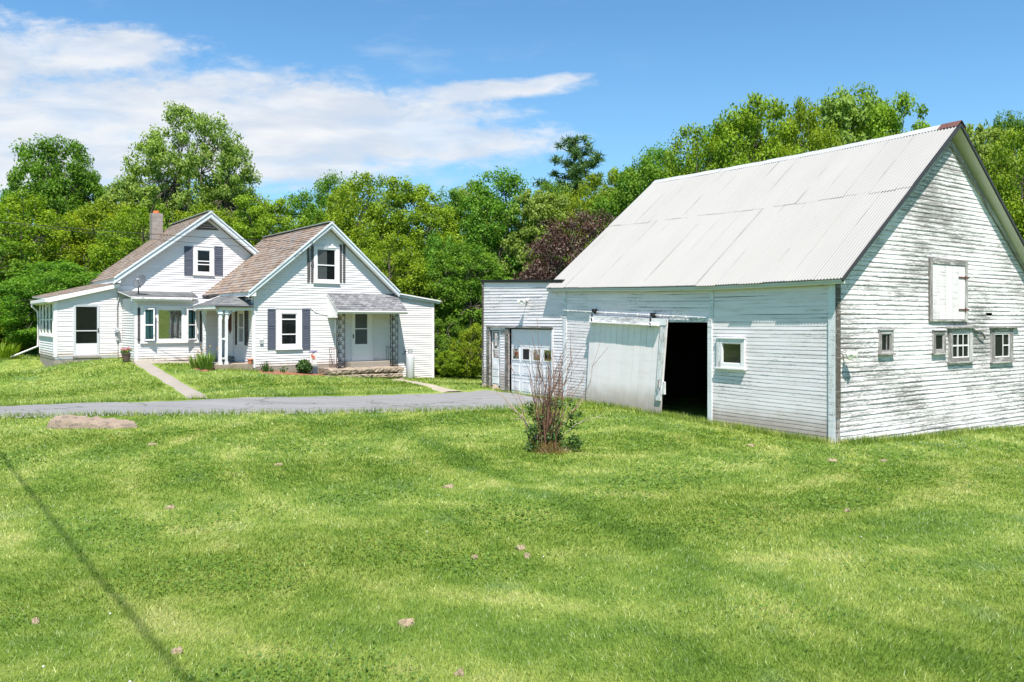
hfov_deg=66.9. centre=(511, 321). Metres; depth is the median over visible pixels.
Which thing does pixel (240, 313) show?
window
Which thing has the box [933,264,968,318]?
hatch door
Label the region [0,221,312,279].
service cable
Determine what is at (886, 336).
window
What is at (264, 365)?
bed plant
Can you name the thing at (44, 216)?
tree
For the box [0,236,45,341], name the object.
tree
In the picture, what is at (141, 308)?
window frame
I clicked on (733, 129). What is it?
tree
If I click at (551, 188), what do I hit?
tree
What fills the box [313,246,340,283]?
window
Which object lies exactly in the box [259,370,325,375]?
mulch bed
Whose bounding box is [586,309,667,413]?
sliding door
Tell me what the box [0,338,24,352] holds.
daylily clump
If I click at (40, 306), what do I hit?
window
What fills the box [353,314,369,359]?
door
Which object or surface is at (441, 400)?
driveway
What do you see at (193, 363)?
lily clump
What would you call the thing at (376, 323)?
farmhouse
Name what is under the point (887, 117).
tree
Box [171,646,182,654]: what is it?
dirt clod
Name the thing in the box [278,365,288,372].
bed plant
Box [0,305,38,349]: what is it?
shrub
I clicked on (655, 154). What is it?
tree
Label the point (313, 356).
garden flag
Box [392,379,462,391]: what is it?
path
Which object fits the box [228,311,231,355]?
door
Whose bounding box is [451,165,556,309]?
tree
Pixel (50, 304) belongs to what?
window
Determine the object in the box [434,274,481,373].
shrub
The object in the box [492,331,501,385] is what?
side door
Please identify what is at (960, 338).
window
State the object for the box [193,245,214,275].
window
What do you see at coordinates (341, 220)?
tree
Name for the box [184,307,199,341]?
window frame
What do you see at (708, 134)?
tree
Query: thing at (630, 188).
tree
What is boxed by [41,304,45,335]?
window
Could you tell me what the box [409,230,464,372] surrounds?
tree
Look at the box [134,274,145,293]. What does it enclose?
satellite dish
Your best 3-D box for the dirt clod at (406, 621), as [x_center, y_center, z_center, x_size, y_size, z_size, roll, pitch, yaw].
[-0.784,2.250,5.743,0.116,0.107,0.107,0,0,-41]
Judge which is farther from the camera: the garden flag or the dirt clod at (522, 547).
the garden flag
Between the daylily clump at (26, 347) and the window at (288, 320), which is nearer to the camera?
the window at (288, 320)
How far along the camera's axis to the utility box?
31.79 m
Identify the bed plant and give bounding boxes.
[260,361,269,371]
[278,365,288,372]
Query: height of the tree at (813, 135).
15.037 m
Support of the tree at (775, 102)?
on the lawn at (692, 405)
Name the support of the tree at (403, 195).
on the lawn at (692, 405)
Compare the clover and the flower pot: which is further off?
the flower pot
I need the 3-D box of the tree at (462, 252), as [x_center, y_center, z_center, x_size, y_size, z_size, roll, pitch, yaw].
[-2.399,-0.612,40.933,5.411,7.322,5.796,0,0,28]
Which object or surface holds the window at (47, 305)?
in the farmhouse
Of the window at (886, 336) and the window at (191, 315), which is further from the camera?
the window at (191, 315)
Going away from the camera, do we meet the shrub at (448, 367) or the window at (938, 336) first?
the window at (938, 336)
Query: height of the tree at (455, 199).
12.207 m
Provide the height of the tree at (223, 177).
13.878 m
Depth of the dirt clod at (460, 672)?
4.87 m
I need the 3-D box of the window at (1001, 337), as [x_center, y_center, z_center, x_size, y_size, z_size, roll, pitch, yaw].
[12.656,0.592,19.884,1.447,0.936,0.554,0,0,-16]
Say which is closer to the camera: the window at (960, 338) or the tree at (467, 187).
the window at (960, 338)
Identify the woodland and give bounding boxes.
[10,182,1021,274]
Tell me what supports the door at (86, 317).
in the farmhouse
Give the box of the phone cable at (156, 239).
[2,222,302,255]
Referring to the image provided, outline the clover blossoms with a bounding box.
[27,426,1007,681]
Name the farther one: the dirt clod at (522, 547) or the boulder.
the boulder
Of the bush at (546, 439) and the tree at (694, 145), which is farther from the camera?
the tree at (694, 145)
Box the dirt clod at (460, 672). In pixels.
[453,667,463,675]
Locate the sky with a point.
(435, 93)
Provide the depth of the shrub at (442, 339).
38.31 m
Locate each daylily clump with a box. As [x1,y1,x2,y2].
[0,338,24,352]
[0,342,21,357]
[20,344,38,351]
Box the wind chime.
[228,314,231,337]
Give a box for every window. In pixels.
[38,304,41,335]
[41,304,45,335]
[45,304,48,336]
[48,303,52,336]
[144,308,154,340]
[156,307,183,341]
[187,309,196,339]
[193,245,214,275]
[237,310,244,345]
[275,308,301,349]
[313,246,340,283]
[714,337,745,369]
[877,329,895,354]
[931,330,947,354]
[946,326,976,363]
[989,326,1020,362]
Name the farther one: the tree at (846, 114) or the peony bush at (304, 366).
the tree at (846, 114)
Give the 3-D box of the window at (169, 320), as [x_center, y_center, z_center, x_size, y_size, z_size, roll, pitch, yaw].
[-13.987,0.128,31.722,0.942,1.423,0.639,0,0,-5]
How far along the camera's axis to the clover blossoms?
15.53 m
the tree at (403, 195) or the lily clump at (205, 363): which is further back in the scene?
the tree at (403, 195)
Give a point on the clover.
(636, 481)
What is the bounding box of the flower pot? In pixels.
[120,347,131,360]
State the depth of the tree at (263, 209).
46.39 m
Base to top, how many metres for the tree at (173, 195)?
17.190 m
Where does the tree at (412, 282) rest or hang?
on the lawn at (692, 405)
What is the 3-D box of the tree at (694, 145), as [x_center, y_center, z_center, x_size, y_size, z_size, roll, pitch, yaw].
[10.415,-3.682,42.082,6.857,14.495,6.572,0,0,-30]
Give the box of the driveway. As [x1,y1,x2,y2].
[0,390,548,416]
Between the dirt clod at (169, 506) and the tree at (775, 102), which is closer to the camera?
the dirt clod at (169, 506)
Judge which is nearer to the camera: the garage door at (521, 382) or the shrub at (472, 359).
the garage door at (521, 382)
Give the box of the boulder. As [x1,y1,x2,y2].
[46,414,137,428]
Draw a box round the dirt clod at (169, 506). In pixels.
[164,504,173,508]
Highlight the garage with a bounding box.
[481,279,564,399]
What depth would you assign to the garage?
25.82 m
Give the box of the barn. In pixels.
[546,120,1023,442]
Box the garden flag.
[310,351,316,362]
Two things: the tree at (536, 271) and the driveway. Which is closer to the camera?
the driveway
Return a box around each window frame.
[140,307,155,341]
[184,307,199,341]
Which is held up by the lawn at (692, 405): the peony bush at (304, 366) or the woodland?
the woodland
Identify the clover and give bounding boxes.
[0,413,1023,681]
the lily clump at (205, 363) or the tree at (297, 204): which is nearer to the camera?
the lily clump at (205, 363)
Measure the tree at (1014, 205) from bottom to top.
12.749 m
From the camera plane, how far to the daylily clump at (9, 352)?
33.89 m
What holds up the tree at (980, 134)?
on the lawn at (692, 405)
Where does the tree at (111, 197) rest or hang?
on the lawn at (692, 405)
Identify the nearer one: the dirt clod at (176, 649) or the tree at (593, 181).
the dirt clod at (176, 649)
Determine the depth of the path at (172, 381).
26.43 m
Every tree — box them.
[0,133,118,245]
[0,188,96,297]
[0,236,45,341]
[0,259,118,353]
[28,198,143,327]
[84,203,198,314]
[86,178,166,346]
[108,100,272,248]
[171,203,238,233]
[196,166,257,225]
[230,193,322,321]
[275,187,328,232]
[301,169,359,222]
[311,180,383,236]
[320,170,420,274]
[357,231,441,298]
[360,175,471,293]
[419,240,512,354]
[420,185,486,297]
[439,179,513,276]
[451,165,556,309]
[496,186,580,279]
[512,208,616,287]
[524,178,582,252]
[530,133,620,208]
[552,185,607,267]
[572,170,623,243]
[582,153,672,242]
[591,166,640,214]
[618,141,696,214]
[657,116,740,177]
[677,114,758,172]
[705,92,807,170]
[732,97,818,160]
[765,96,846,157]
[797,87,888,150]
[821,82,912,137]
[860,90,930,139]
[965,119,1023,212]
[982,127,1023,239]
[984,110,1023,197]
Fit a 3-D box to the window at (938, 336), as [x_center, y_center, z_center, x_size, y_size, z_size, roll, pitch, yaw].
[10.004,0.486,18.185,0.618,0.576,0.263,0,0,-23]
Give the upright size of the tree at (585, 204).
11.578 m
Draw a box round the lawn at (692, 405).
[0,347,1023,681]
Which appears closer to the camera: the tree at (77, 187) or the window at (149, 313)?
the window at (149, 313)
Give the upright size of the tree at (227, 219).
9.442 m
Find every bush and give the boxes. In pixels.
[295,359,312,373]
[485,326,605,454]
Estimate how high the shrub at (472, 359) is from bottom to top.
3.022 m
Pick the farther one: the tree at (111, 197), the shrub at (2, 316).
the tree at (111, 197)
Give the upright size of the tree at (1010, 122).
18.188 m
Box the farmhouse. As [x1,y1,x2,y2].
[12,210,440,379]
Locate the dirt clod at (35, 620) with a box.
[31,617,39,623]
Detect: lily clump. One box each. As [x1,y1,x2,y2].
[188,350,202,367]
[193,345,217,369]
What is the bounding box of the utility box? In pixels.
[311,365,318,373]
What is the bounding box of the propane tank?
[402,350,414,377]
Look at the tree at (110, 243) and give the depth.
41.72 m
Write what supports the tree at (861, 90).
on the lawn at (692, 405)
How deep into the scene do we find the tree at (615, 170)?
51.29 m
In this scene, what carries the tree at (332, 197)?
on the lawn at (692, 405)
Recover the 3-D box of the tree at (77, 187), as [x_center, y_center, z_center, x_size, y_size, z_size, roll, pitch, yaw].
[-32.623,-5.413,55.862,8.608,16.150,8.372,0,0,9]
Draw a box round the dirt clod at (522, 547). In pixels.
[515,544,524,550]
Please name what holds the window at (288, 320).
in the farmhouse
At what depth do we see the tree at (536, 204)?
44.16 m
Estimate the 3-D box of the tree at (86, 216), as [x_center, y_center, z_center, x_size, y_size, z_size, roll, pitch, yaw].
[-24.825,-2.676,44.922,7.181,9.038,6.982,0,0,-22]
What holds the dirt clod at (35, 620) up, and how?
on the lawn at (692, 405)
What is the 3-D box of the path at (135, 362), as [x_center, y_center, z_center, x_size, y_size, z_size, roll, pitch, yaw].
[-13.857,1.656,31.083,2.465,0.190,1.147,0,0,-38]
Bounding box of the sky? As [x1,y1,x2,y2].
[0,0,1023,247]
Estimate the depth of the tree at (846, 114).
41.80 m
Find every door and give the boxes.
[75,306,98,354]
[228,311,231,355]
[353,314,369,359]
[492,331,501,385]
[511,329,550,395]
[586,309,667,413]
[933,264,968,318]
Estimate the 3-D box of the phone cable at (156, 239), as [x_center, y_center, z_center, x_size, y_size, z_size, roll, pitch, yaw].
[-16.559,-3.566,28.898,16.951,1.877,0.106,0,0,-17]
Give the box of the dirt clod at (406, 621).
[398,618,414,626]
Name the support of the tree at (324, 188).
on the lawn at (692, 405)
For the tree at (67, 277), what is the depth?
36.03 m
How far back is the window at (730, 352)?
18.28 m
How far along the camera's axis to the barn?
18.69 m
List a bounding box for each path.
[130,360,205,397]
[133,361,188,363]
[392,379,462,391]
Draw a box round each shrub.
[0,275,27,342]
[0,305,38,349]
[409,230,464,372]
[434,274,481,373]
[434,315,472,376]
[434,350,469,377]
[447,323,481,378]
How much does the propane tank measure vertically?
1.276 m

